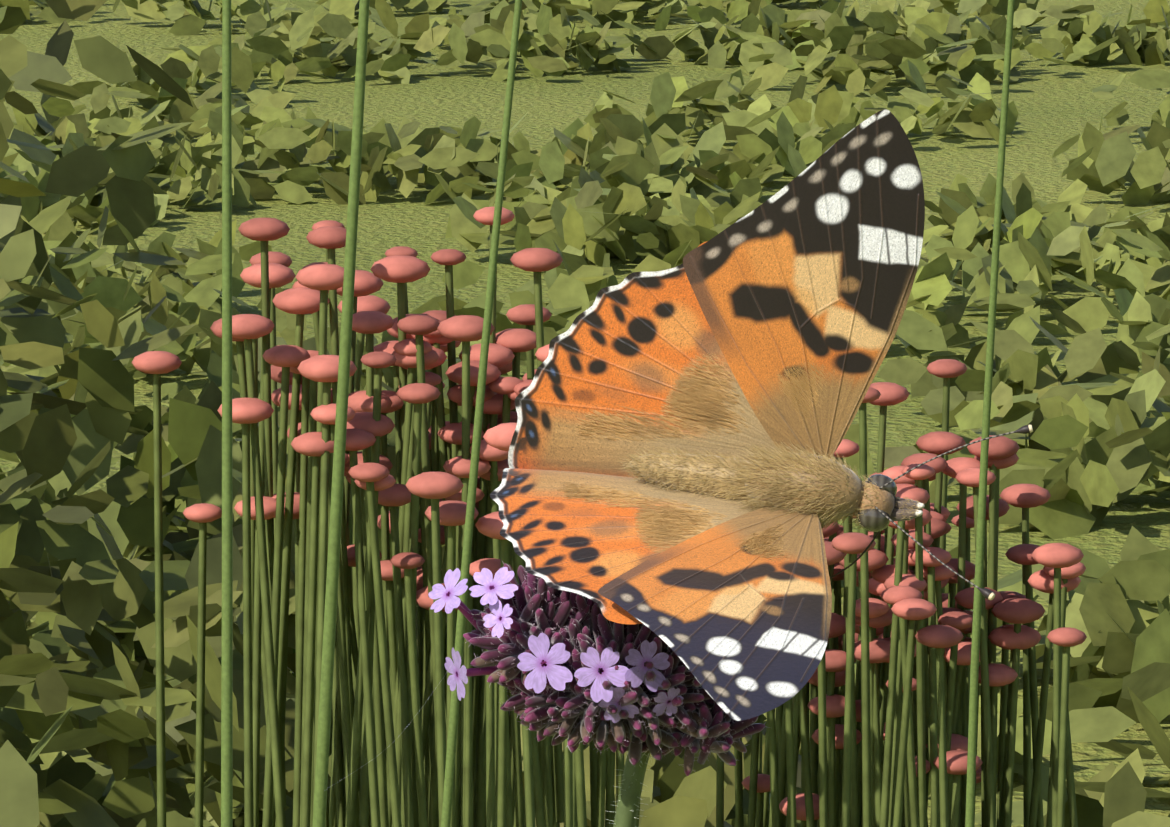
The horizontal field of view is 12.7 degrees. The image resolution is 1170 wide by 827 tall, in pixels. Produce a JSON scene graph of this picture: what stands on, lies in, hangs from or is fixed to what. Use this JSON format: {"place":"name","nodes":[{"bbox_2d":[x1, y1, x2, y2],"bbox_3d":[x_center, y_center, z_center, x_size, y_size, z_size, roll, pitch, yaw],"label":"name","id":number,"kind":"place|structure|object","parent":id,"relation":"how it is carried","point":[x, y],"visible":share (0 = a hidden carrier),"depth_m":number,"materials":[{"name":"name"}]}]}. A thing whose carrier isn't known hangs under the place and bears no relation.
{"place":"outdoors","nodes":[
{"label":"outdoors","id":0,"kind":"place"},
{"bbox_2d":[0,0,1169,826],"bbox_3d":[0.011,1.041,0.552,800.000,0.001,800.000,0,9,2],"label":"lawn","id":1,"kind":"structure","parent":0,"point":[1056,104],"depth_m":10.00,"materials":[{"name":"green plant"}]},
{"bbox_2d":[0,0,1169,826],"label":"border foliage","id":2,"kind":"object","parent":1,"relation":"on","point":[78,702],"visible":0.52,"depth_m":7.03,"materials":[{"name":"green plant"}]},
{"bbox_2d":[132,207,1086,826],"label":"background flowers","id":3,"kind":"object","parent":1,"relation":"on","point":[878,729],"visible":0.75,"depth_m":2.72,"materials":[{"name":"green plant"}]},
{"bbox_2d":[221,0,1014,826],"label":"plant stems","id":4,"kind":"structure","parent":1,"relation":"on","point":[323,736],"depth_m":1.29,"materials":[{"name":"green plant"}]},
{"bbox_2d":[606,716,662,826],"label":"flower stem","id":5,"kind":"object","parent":1,"relation":"on","point":[629,796],"visible":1,"depth_m":0.39,"materials":[{"name":"green plant"}]},
{"bbox_2d":[332,605,485,785],"bbox_3d":[-0.012,0.020,0.370,0.010,0.006,0.041,0,9,2],"label":"spider silk strand","id":6,"kind":"object","parent":5,"relation":"attached to","point":[420,709],"visible":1,"depth_m":0.38},
{"bbox_2d":[463,561,769,775],"bbox_3d":[0.003,0.018,0.392,0.024,0.016,0.018,0,9,2],"label":"flower head","id":7,"kind":"object","parent":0,"point":[577,625],"visible":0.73,"depth_m":0.39},
{"bbox_2d":[428,567,683,722],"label":"small flowers","id":8,"kind":"object","parent":7,"relation":"attached to","point":[491,589],"visible":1,"depth_m":0.39,"materials":[{"name":"purple plant"}]},
{"bbox_2d":[619,440,924,529],"bbox_3d":[0.014,0.005,0.383,0.021,0.005,0.009,0,9,2],"label":"butterfly body","id":9,"kind":"object","parent":7,"relation":"on","point":[829,491],"visible":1,"depth_m":0.38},
{"bbox_2d":[490,468,757,623],"bbox_3d":[0.002,0.009,0.383,0.027,0.007,0.019,8,12,39],"label":"butterfly hindwing","id":10,"kind":"object","parent":9,"relation":"attached to","point":[589,535],"visible":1,"depth_m":0.38,"materials":[{"name":"orange"}]},
{"bbox_2d":[508,241,780,477],"bbox_3d":[0.005,-0.003,0.386,0.026,0.020,0.004,5,10,27],"label":"butterfly hindwing","id":11,"kind":"object","parent":9,"relation":"attached to","point":[632,361],"visible":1,"depth_m":0.39,"materials":[{"name":"orange"}]},
{"bbox_2d":[598,506,831,720],"bbox_3d":[0.013,0.014,0.369,0.018,0.010,0.021,-5,11,-28],"label":"butterfly forewing","id":12,"kind":"object","parent":9,"relation":"attached to","point":[734,614],"visible":1,"depth_m":0.37,"materials":[{"name":"orange"}]},
{"bbox_2d":[683,109,924,457],"bbox_3d":[0.016,-0.009,0.377,0.017,0.027,0.007,0,9,2],"label":"butterfly forewing","id":13,"kind":"object","parent":9,"relation":"attached to","point":[802,283],"visible":1,"depth_m":0.38,"materials":[{"name":"orange"}]},
{"bbox_2d":[821,525,879,578],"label":"butterfly legs","id":14,"kind":"object","parent":9,"relation":"attached to","point":[865,550],"visible":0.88,"depth_m":0.38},
{"bbox_2d":[857,474,896,531],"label":"butterfly eyes","id":15,"kind":"object","parent":9,"relation":"attached to","point":[872,520],"visible":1,"depth_m":0.38},
{"bbox_2d":[875,425,1032,599],"bbox_3d":[0.026,0.007,0.376,0.011,0.012,0.008,0,9,2],"label":"butterfly antennae","id":16,"kind":"object","parent":9,"relation":"attached to","point":[988,594],"visible":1,"depth_m":0.38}
]}

